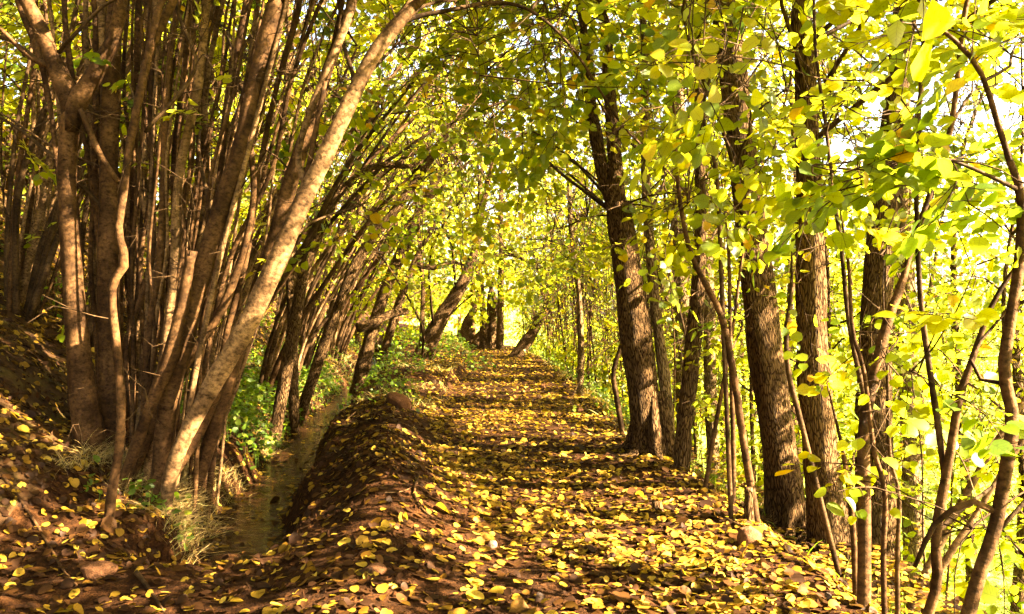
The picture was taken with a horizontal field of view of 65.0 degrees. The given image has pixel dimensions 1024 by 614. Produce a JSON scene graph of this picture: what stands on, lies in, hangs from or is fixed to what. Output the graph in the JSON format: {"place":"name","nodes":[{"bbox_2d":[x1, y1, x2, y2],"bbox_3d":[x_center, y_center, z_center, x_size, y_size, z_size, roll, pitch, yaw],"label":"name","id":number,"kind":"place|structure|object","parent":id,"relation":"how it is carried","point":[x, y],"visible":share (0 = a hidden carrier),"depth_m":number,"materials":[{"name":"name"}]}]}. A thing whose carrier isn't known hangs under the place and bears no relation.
{"place":"outdoors","nodes":[
{"label":"outdoors","id":0,"kind":"place"},
{"bbox_2d":[0,96,447,525],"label":"hillside","id":1,"kind":"structure","parent":0,"point":[13,377],"depth_m":7.17,"materials":[{"name":"brown soil"}]},
{"bbox_2d":[0,3,210,193],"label":"hillside tree","id":2,"kind":"object","parent":1,"relation":"on","point":[14,86],"visible":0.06,"depth_m":14.29,"materials":[{"name":"green plant"}]},
{"bbox_2d":[0,0,228,214],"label":"hillside tree","id":3,"kind":"object","parent":1,"relation":"on","point":[9,79],"visible":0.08,"depth_m":11.78,"materials":[{"name":"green plant"}]},
{"bbox_2d":[0,0,275,295],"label":"hazel clump","id":4,"kind":"object","parent":1,"relation":"on","point":[36,101],"visible":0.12,"depth_m":10.31,"materials":[{"name":"brown plant"}]},
{"bbox_2d":[0,3,309,196],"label":"hazel clump","id":5,"kind":"object","parent":1,"relation":"on","point":[76,48],"visible":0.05,"depth_m":13.91,"materials":[{"name":"green plant"}]},
{"bbox_2d":[0,0,318,321],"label":"hazel clump","id":6,"kind":"object","parent":1,"relation":"on","point":[24,276],"visible":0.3,"depth_m":8.86,"materials":[{"name":"brown plant"}]},
{"bbox_2d":[0,0,367,311],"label":"hazel clump","id":7,"kind":"object","parent":1,"relation":"on","point":[263,122],"visible":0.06,"depth_m":11.36,"materials":[{"name":"green plant"}]},
{"bbox_2d":[0,0,374,237],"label":"hillside tree","id":8,"kind":"object","parent":1,"relation":"on","point":[76,62],"visible":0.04,"depth_m":14.96,"materials":[{"name":"green plant"}]},
{"bbox_2d":[0,0,404,145],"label":"hazel clump","id":9,"kind":"object","parent":1,"relation":"on","point":[250,23],"visible":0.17,"depth_m":9.42,"materials":[{"name":"green plant"}]},
{"bbox_2d":[0,0,424,347],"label":"hazel clump","id":10,"kind":"object","parent":1,"relation":"on","point":[357,163],"visible":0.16,"depth_m":9.56,"materials":[{"name":"brown plant"}]},
{"bbox_2d":[157,4,433,258],"bbox_3d":[-5.229,-3.532,18.168,6.164,6.990,4.733,0,0,14],"label":"hazel clump","id":11,"kind":"object","parent":1,"relation":"on","point":[355,186],"visible":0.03,"depth_m":17.64,"materials":[{"name":"green plant"}]},
{"bbox_2d":[165,0,495,293],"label":"hazel clump","id":12,"kind":"object","parent":1,"relation":"on","point":[404,211],"visible":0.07,"depth_m":13.78,"materials":[{"name":"green plant"}]},
{"bbox_2d":[277,68,452,348],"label":"hillside tree","id":13,"kind":"object","parent":1,"relation":"on","point":[369,310],"visible":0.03,"depth_m":28.93,"materials":[{"name":"green plant"}]},
{"bbox_2d":[307,54,550,332],"bbox_3d":[-3.572,-3.760,26.791,6.648,9.817,8.657,0,0,-30],"label":"hazel clump","id":14,"kind":"object","parent":1,"relation":"on","point":[377,190],"visible":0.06,"depth_m":26.61,"materials":[{"name":"green plant"}]},
{"bbox_2d":[201,356,376,566],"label":"stream","id":15,"kind":"structure","parent":0,"point":[253,532],"depth_m":8.06,"materials":[{"name":"brown liquid"}]},
{"bbox_2d":[0,301,887,613],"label":"ground","id":16,"kind":"structure","parent":0,"point":[128,581],"depth_m":5.15,"materials":[{"name":"soil"}]},
{"bbox_2d":[2,476,77,585],"bbox_3d":[-2.776,1.293,4.783,1.481,0.370,0.115,0,0,45],"label":"stick","id":17,"kind":"object","parent":16,"relation":"on","point":[11,487],"visible":0.92,"depth_m":5.05,"materials":[{"name":"brown wood"}]},
{"bbox_2d":[80,560,117,579],"bbox_3d":[-2.285,1.456,4.446,0.189,0.121,0.174,19,-1,-22],"label":"stone","id":18,"kind":"object","parent":16,"relation":"on","point":[95,569],"visible":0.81,"depth_m":4.41,"materials":[{"name":"beige stone"}]},
{"bbox_2d":[0,0,286,517],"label":"hazel clump","id":19,"kind":"object","parent":16,"relation":"on","point":[102,81],"visible":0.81,"depth_m":6.58,"materials":[{"name":"brown plant"}]},
{"bbox_2d":[23,0,502,410],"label":"hazel clump","id":20,"kind":"object","parent":16,"relation":"on","point":[315,226],"visible":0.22,"depth_m":9.75,"materials":[{"name":"brown plant"}]},
{"bbox_2d":[142,81,457,376],"bbox_3d":[-3.761,-1.234,15.159,6.482,5.681,4.445,0,0,-26],"label":"hazel clump","id":21,"kind":"object","parent":16,"relation":"on","point":[302,354],"visible":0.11,"depth_m":14.74,"materials":[{"name":"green plant"}]},
{"bbox_2d":[0,216,717,550],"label":"ground cover","id":22,"kind":"object","parent":16,"relation":"on","point":[249,390],"visible":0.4,"depth_m":11.96,"materials":[{"name":"green plant"}]},
{"bbox_2d":[186,0,538,353],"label":"hazel clump","id":23,"kind":"object","parent":16,"relation":"on","point":[255,250],"visible":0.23,"depth_m":11.85,"materials":[{"name":"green plant"}]},
{"bbox_2d":[41,337,699,563],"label":"grass","id":24,"kind":"structure","parent":16,"relation":"on","point":[182,494],"depth_m":6.38,"materials":[{"name":"green plant"}]},
{"bbox_2d":[306,173,450,354],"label":"leafy tree","id":25,"kind":"object","parent":16,"relation":"on","point":[378,340],"visible":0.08,"depth_m":30.07,"materials":[{"name":"green plant"}]},
{"bbox_2d":[355,308,408,332],"bbox_3d":[-2.700,0.271,16.737,1.138,0.508,0.213,0,0,-26],"label":"fallen trunk","id":26,"kind":"object","parent":16,"relation":"on","point":[370,323],"visible":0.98,"depth_m":16.62,"materials":[{"name":"brown wood"}]},
{"bbox_2d":[239,60,526,351],"bbox_3d":[-3.178,-2.368,19.330,6.367,7.221,4.890,0,0,28],"label":"hazel clump","id":27,"kind":"object","parent":16,"relation":"on","point":[316,307],"visible":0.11,"depth_m":18.74,"materials":[{"name":"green plant"}]},
{"bbox_2d":[270,87,513,361],"bbox_3d":[-3.945,-2.060,21.207,8.449,7.405,5.794,0,0,17],"label":"hazel clump","id":28,"kind":"object","parent":16,"relation":"on","point":[340,332],"visible":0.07,"depth_m":20.79,"materials":[{"name":"brown plant"}]},
{"bbox_2d":[387,392,411,410],"bbox_3d":[-1.478,1.243,10.528,0.370,0.223,0.305,24,-1,-15],"label":"stone","id":29,"kind":"object","parent":16,"relation":"on","point":[399,400],"visible":0.81,"depth_m":10.43,"materials":[{"name":"brown stone"}]},
{"bbox_2d":[59,0,790,530],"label":"hazel clump","id":30,"kind":"object","parent":16,"relation":"on","point":[195,278],"visible":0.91,"depth_m":6.38,"materials":[{"name":"brown plant"}]},
{"bbox_2d":[364,174,486,340],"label":"leafy tree","id":31,"kind":"object","parent":16,"relation":"on","point":[454,320],"visible":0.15,"depth_m":31.77,"materials":[{"name":"green plant"}]},
{"bbox_2d":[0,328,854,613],"bbox_3d":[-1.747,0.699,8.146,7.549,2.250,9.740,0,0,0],"label":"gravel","id":32,"kind":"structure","parent":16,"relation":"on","point":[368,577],"depth_m":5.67,"materials":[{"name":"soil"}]},
{"bbox_2d":[252,0,608,398],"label":"hazel clump","id":33,"kind":"object","parent":16,"relation":"on","point":[273,354],"visible":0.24,"depth_m":12.34,"materials":[{"name":"brown plant"}]},
{"bbox_2d":[335,82,553,354],"bbox_3d":[-2.230,-2.805,25.691,7.381,8.667,5.490,0,0,0],"label":"hazel clump","id":34,"kind":"object","parent":16,"relation":"on","point":[372,258],"visible":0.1,"depth_m":24.00,"materials":[{"name":"brown plant"}]},
{"bbox_2d":[313,103,594,359],"bbox_3d":[-0.821,-1.564,16.509,5.961,6.042,9.731,0,0,0],"label":"leaning tree","id":35,"kind":"object","parent":16,"relation":"on","point":[436,326],"visible":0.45,"depth_m":16.51,"materials":[{"name":"green plant"}]},
{"bbox_2d":[217,0,692,434],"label":"tree","id":36,"kind":"object","parent":16,"relation":"on","point":[293,407],"visible":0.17,"depth_m":11.92,"materials":[{"name":"green plant"}]},
{"bbox_2d":[300,7,625,377],"bbox_3d":[-1.138,-2.723,17.889,7.344,8.623,5.462,0,0,6],"label":"hazel clump","id":37,"kind":"object","parent":16,"relation":"on","point":[310,352],"visible":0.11,"depth_m":16.46,"materials":[{"name":"brown plant"}]},
{"bbox_2d":[424,234,529,348],"bbox_3d":[-1.108,-0.545,28.408,3.355,4.549,4.726,0,0,-39],"label":"old coppice","id":38,"kind":"object","parent":16,"relation":"on","point":[483,338],"visible":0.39,"depth_m":28.45,"materials":[{"name":"brown plant"}]},
{"bbox_2d":[242,0,719,441],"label":"tree","id":39,"kind":"object","parent":16,"relation":"on","point":[288,356],"visible":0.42,"depth_m":10.92,"materials":[{"name":"green plant"}]},
{"bbox_2d":[343,161,422,186],"bbox_3d":[-1.476,-1.544,9.290,1.029,0.400,0.087,0,0,-34],"label":"dead limb","id":40,"kind":"object","parent":39,"relation":"hanging from","point":[378,165],"visible":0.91,"depth_m":9.25,"materials":[{"name":"brown wood"}]},
{"bbox_2d":[0,118,986,613],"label":"leaf litter","id":41,"kind":"object","parent":16,"relation":"on","point":[724,600],"visible":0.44,"depth_m":5.47,"materials":[{"name":"yellow plant"}]},
{"bbox_2d":[299,0,710,424],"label":"tree","id":42,"kind":"object","parent":16,"relation":"on","point":[321,352],"visible":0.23,"depth_m":12.92,"materials":[{"name":"green plant"}]},
{"bbox_2d":[349,0,661,395],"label":"tree","id":43,"kind":"object","parent":16,"relation":"on","point":[363,364],"visible":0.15,"depth_m":16.88,"materials":[{"name":"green plant"}]},
{"bbox_2d":[307,0,732,461],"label":"forked tree","id":44,"kind":"object","parent":16,"relation":"on","point":[650,430],"visible":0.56,"depth_m":8.06,"materials":[{"name":"green plant"}]},
{"bbox_2d":[346,10,708,368],"bbox_3d":[0.461,-4.056,19.692,9.769,11.248,5.353,0,0,0],"label":"tree","id":45,"kind":"object","parent":16,"relation":"on","point":[391,325],"visible":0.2,"depth_m":19.92,"materials":[{"name":"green plant"}]},
{"bbox_2d":[409,2,671,394],"bbox_3d":[0.733,-1.808,13.998,5.122,7.722,4.616,0,0,0],"label":"tree","id":46,"kind":"object","parent":16,"relation":"on","point":[580,323],"visible":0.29,"depth_m":13.96,"materials":[{"name":"green plant"}]},
{"bbox_2d":[500,218,604,357],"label":"bent tree","id":47,"kind":"object","parent":16,"relation":"on","point":[529,336],"visible":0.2,"depth_m":23.86,"materials":[{"name":"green plant"}]},
{"bbox_2d":[524,139,602,373],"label":"thin sapling","id":48,"kind":"object","parent":16,"relation":"on","point":[562,330],"visible":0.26,"depth_m":19.43,"materials":[{"name":"green plant"}]},
{"bbox_2d":[520,144,615,361],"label":"thin sapling","id":49,"kind":"object","parent":16,"relation":"on","point":[568,343],"visible":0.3,"depth_m":16.99,"materials":[{"name":"green plant"}]},
{"bbox_2d":[533,190,616,379],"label":"thin sapling","id":50,"kind":"object","parent":16,"relation":"on","point":[576,364],"visible":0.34,"depth_m":16.46,"materials":[{"name":"green plant"}]},
{"bbox_2d":[551,158,614,389],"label":"thin sapling","id":51,"kind":"object","parent":16,"relation":"on","point":[593,367],"visible":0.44,"depth_m":15.80,"materials":[{"name":"green plant"}]},
{"bbox_2d":[549,199,621,370],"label":"thin sapling","id":52,"kind":"object","parent":16,"relation":"on","point":[573,353],"visible":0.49,"depth_m":16.54,"materials":[{"name":"green plant"}]},
{"bbox_2d":[547,228,625,389],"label":"thin sapling","id":53,"kind":"object","parent":16,"relation":"on","point":[568,293],"visible":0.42,"depth_m":16.43,"materials":[{"name":"green plant"}]},
{"bbox_2d":[550,121,639,391],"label":"thin sapling","id":54,"kind":"object","parent":16,"relation":"on","point":[592,352],"visible":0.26,"depth_m":18.51,"materials":[{"name":"green plant"}]},
{"bbox_2d":[584,294,648,433],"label":"sapling","id":55,"kind":"object","parent":16,"relation":"on","point":[620,420],"visible":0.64,"depth_m":9.47,"materials":[{"name":"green plant"}]},
{"bbox_2d":[551,90,683,411],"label":"thin sapling","id":56,"kind":"object","parent":16,"relation":"on","point":[614,324],"visible":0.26,"depth_m":11.24,"materials":[{"name":"green plant"}]},
{"bbox_2d":[578,197,659,412],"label":"thin sapling","id":57,"kind":"object","parent":16,"relation":"on","point":[596,368],"visible":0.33,"depth_m":13.08,"materials":[{"name":"green plant"}]},
{"bbox_2d":[401,0,869,435],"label":"tree","id":58,"kind":"object","parent":16,"relation":"on","point":[651,287],"visible":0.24,"depth_m":8.15,"materials":[{"name":"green plant"}]},
{"bbox_2d":[380,0,916,549],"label":"leaning tree","id":59,"kind":"object","parent":16,"relation":"on","point":[784,498],"visible":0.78,"depth_m":5.58,"materials":[{"name":"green plant"}]},
{"bbox_2d":[560,151,741,407],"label":"tree","id":60,"kind":"object","parent":16,"relation":"on","point":[604,373],"visible":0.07,"depth_m":18.86,"materials":[{"name":"green plant"}]},
{"bbox_2d":[582,53,732,425],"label":"thin sapling","id":61,"kind":"object","parent":16,"relation":"on","point":[702,403],"visible":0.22,"depth_m":9.43,"materials":[{"name":"green plant"}]},
{"bbox_2d":[533,1,840,423],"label":"tree","id":62,"kind":"object","parent":16,"relation":"on","point":[678,377],"visible":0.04,"depth_m":12.42,"materials":[{"name":"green plant"}]},
{"bbox_2d":[501,0,883,486],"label":"tree","id":63,"kind":"object","parent":16,"relation":"on","point":[710,375],"visible":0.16,"depth_m":10.93,"materials":[{"name":"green plant"}]},
{"bbox_2d":[589,140,795,463],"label":"tree","id":64,"kind":"object","parent":16,"relation":"on","point":[614,354],"visible":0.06,"depth_m":15.29,"materials":[{"name":"green plant"}]},
{"bbox_2d":[614,44,774,518],"bbox_3d":[1.294,-0.126,5.853,1.144,3.472,1.301,0,0,26],"label":"sapling","id":65,"kind":"object","parent":16,"relation":"on","point":[745,218],"visible":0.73,"depth_m":5.59,"materials":[{"name":"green plant"}]},
{"bbox_2d":[633,68,765,471],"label":"thin sapling","id":66,"kind":"object","parent":16,"relation":"on","point":[694,428],"visible":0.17,"depth_m":10.23,"materials":[{"name":"green plant"}]},
{"bbox_2d":[647,77,759,523],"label":"sapling","id":67,"kind":"object","parent":16,"relation":"on","point":[670,261],"visible":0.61,"depth_m":5.58,"materials":[{"name":"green plant"}]},
{"bbox_2d":[455,0,988,470],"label":"tree","id":68,"kind":"object","parent":16,"relation":"on","point":[683,434],"visible":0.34,"depth_m":7.33,"materials":[{"name":"green plant"}]},
{"bbox_2d":[649,228,795,487],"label":"sapling","id":69,"kind":"object","parent":16,"relation":"on","point":[679,238],"visible":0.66,"depth_m":6.49,"materials":[{"name":"green plant"}]},
{"bbox_2d":[606,142,865,496],"bbox_3d":[3.648,0.301,12.057,3.802,6.202,4.039,0,0,44],"label":"tree","id":70,"kind":"object","parent":16,"relation":"on","point":[751,410],"visible":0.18,"depth_m":11.90,"materials":[{"name":"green plant"}]},
{"bbox_2d":[684,212,794,505],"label":"sapling","id":71,"kind":"object","parent":16,"relation":"on","point":[783,279],"visible":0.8,"depth_m":6.09,"materials":[{"name":"green plant"}]},
{"bbox_2d":[744,486,754,521],"bbox_3d":[1.641,1.428,5.559,0.077,0.362,0.075,0,0,25],"label":"stump","id":72,"kind":"object","parent":16,"relation":"on","point":[748,505],"visible":0.62,"depth_m":5.53,"materials":[{"name":"beige wood"}]},
{"bbox_2d":[666,49,859,485],"bbox_3d":[3.586,-0.102,11.379,2.436,6.900,2.465,0,0,27],"label":"thin sapling","id":73,"kind":"object","parent":16,"relation":"on","point":[769,215],"visible":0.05,"depth_m":11.22,"materials":[{"name":"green plant"}]},
{"bbox_2d":[750,212,848,574],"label":"sapling","id":74,"kind":"object","parent":16,"relation":"on","point":[791,326],"visible":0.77,"depth_m":5.58,"materials":[{"name":"brown plant"}]},
{"bbox_2d":[649,0,1023,609],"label":"sapling","id":75,"kind":"object","parent":16,"relation":"on","point":[876,374],"visible":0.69,"depth_m":4.09,"materials":[{"name":"green plant"}]},
{"bbox_2d":[665,0,1023,613],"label":"tree","id":76,"kind":"object","parent":16,"relation":"on","point":[870,269],"visible":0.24,"depth_m":7.46,"materials":[{"name":"green plant"}]},
{"bbox_2d":[667,8,1023,574],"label":"tree","id":77,"kind":"object","parent":16,"relation":"on","point":[897,321],"visible":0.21,"depth_m":9.18,"materials":[{"name":"green plant"}]},
{"bbox_2d":[670,0,1023,612],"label":"upright tree","id":78,"kind":"object","parent":16,"relation":"on","point":[818,418],"visible":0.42,"depth_m":6.04,"materials":[{"name":"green plant"}]},
{"bbox_2d":[826,383,900,595],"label":"sapling","id":79,"kind":"object","parent":16,"relation":"on","point":[863,514],"visible":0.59,"depth_m":4.29,"materials":[{"name":"brown plant"}]},
{"bbox_2d":[831,210,922,613],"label":"sapling","id":80,"kind":"object","parent":16,"relation":"on","point":[894,407],"visible":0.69,"depth_m":3.89,"materials":[{"name":"brown plant"}]},
{"bbox_2d":[763,0,1023,613],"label":"sapling","id":81,"kind":"object","parent":16,"relation":"on","point":[926,172],"visible":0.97,"depth_m":3.28,"materials":[{"name":"green plant"}]},
{"bbox_2d":[836,229,952,613],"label":"sapling","id":82,"kind":"object","parent":16,"relation":"on","point":[893,239],"visible":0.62,"depth_m":4.59,"materials":[{"name":"brown plant"}]},
{"bbox_2d":[775,0,1023,613],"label":"sapling","id":83,"kind":"object","parent":16,"relation":"on","point":[934,323],"visible":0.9,"depth_m":3.63,"materials":[{"name":"yellow plant"}]},
{"bbox_2d":[868,0,955,81],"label":"leaves","id":84,"kind":"object","parent":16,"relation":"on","point":[938,19],"visible":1,"depth_m":2.77,"materials":[{"name":"yellow plant"}]},
{"bbox_2d":[858,279,1023,611],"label":"thin sapling","id":85,"kind":"object","parent":16,"relation":"on","point":[960,283],"visible":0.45,"depth_m":6.81,"materials":[{"name":"green plant"}]},
{"bbox_2d":[901,328,1023,613],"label":"sapling","id":86,"kind":"object","parent":16,"relation":"on","point":[978,472],"visible":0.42,"depth_m":6.38,"materials":[{"name":"yellow plant"}]},
{"bbox_2d":[904,344,1023,612],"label":"sapling","id":87,"kind":"object","parent":16,"relation":"on","point":[969,551],"visible":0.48,"depth_m":5.70,"materials":[{"name":"yellow plant"}]},
{"bbox_2d":[0,0,1023,314],"label":"sky","id":88,"kind":"structure","parent":0,"point":[837,147],"materials":[{"name":"white"}]},
{"bbox_2d":[349,304,842,613],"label":"path","id":89,"kind":"structure","parent":0,"point":[534,571],"depth_m":5.13,"materials":[{"name":"soil"}]},
{"bbox_2d":[395,104,523,336],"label":"leafy tree","id":90,"kind":"object","parent":89,"relation":"on","point":[459,318],"visible":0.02,"depth_m":37.91,"materials":[{"name":"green plant"}]},
{"bbox_2d":[391,21,578,335],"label":"leafy tree","id":91,"kind":"object","parent":89,"relation":"on","point":[473,328],"visible":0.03,"depth_m":33.08,"materials":[{"name":"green plant"}]},
{"bbox_2d":[426,114,594,349],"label":"straight tree","id":92,"kind":"object","parent":89,"relation":"on","point":[500,330],"visible":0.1,"depth_m":27.90,"materials":[{"name":"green plant"}]},
{"bbox_2d":[737,526,761,544],"bbox_3d":[1.505,1.471,5.107,0.139,0.154,0.156,0,0,31],"label":"stone","id":93,"kind":"object","parent":89,"relation":"on","point":[750,534],"visible":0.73,"depth_m":5.06,"materials":[{"name":"beige stone"}]},
{"bbox_2d":[399,311,1023,613],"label":"meadow","id":94,"kind":"structure","parent":0,"point":[982,605],"depth_m":26.28,"materials":[{"name":"plant"}]},
{"bbox_2d":[455,148,607,352],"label":"leafy tree","id":95,"kind":"object","parent":94,"relation":"on","point":[505,337],"visible":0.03,"depth_m":40.80,"materials":[{"name":"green plant"}]},
{"bbox_2d":[630,1,836,479],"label":"tall tree","id":96,"kind":"object","parent":94,"relation":"on","point":[723,418],"depth_m":20.31,"materials":[{"name":"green plant"}]},
{"bbox_2d":[653,86,867,506],"bbox_3d":[5.431,-0.452,17.064,4.956,10.179,5.159,0,0,-9],"label":"valley tree","id":97,"kind":"object","parent":94,"relation":"on","point":[783,289],"visible":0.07,"depth_m":16.68,"materials":[{"name":"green plant"}]},
{"bbox_2d":[667,176,857,495],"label":"valley tree","id":98,"kind":"object","parent":94,"relation":"on","point":[743,370],"visible":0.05,"depth_m":21.86,"materials":[{"name":"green plant"}]},
{"bbox_2d":[637,2,984,496],"bbox_3d":[4.591,-0.789,13.370,5.133,9.879,5.260,0,0,0],"label":"valley tree","id":99,"kind":"object","parent":94,"relation":"on","point":[858,277],"visible":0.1,"depth_m":13.33,"materials":[{"name":"green plant"}]},
{"bbox_2d":[709,0,1023,335],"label":"tall tree","id":100,"kind":"object","parent":94,"relation":"on","point":[868,82],"visible":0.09,"depth_m":13.49,"materials":[{"name":"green plant"}]},
{"bbox_2d":[714,1,1023,612],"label":"tree","id":101,"kind":"object","parent":94,"relation":"on","point":[908,512],"visible":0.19,"depth_m":10.40,"materials":[{"name":"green plant"}]},
{"bbox_2d":[785,158,981,475],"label":"valley tree","id":102,"kind":"object","parent":94,"relation":"on","point":[943,265],"visible":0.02,"depth_m":21.51,"materials":[{"name":"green plant"}]},
{"bbox_2d":[772,8,1023,607],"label":"valley tree","id":103,"kind":"object","parent":94,"relation":"on","point":[914,464],"visible":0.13,"depth_m":11.81,"materials":[{"name":"green plant"}]},
{"bbox_2d":[792,0,1023,613],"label":"valley tree","id":104,"kind":"object","parent":94,"relation":"on","point":[1018,570],"visible":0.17,"depth_m":10.68,"materials":[{"name":"green plant"}]},
{"bbox_2d":[794,128,1023,532],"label":"valley tree","id":105,"kind":"object","parent":94,"relation":"on","point":[977,491],"visible":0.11,"depth_m":15.78,"materials":[{"name":"green plant"}]},
{"bbox_2d":[837,1,1023,613],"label":"tree","id":106,"kind":"object","parent":94,"relation":"on","point":[999,308],"visible":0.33,"depth_m":7.40,"materials":[{"name":"green plant"}]},
{"bbox_2d":[958,124,1023,492],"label":"valley tree","id":107,"kind":"object","parent":94,"relation":"on","point":[1005,248],"visible":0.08,"depth_m":19.57,"materials":[{"name":"green plant"}]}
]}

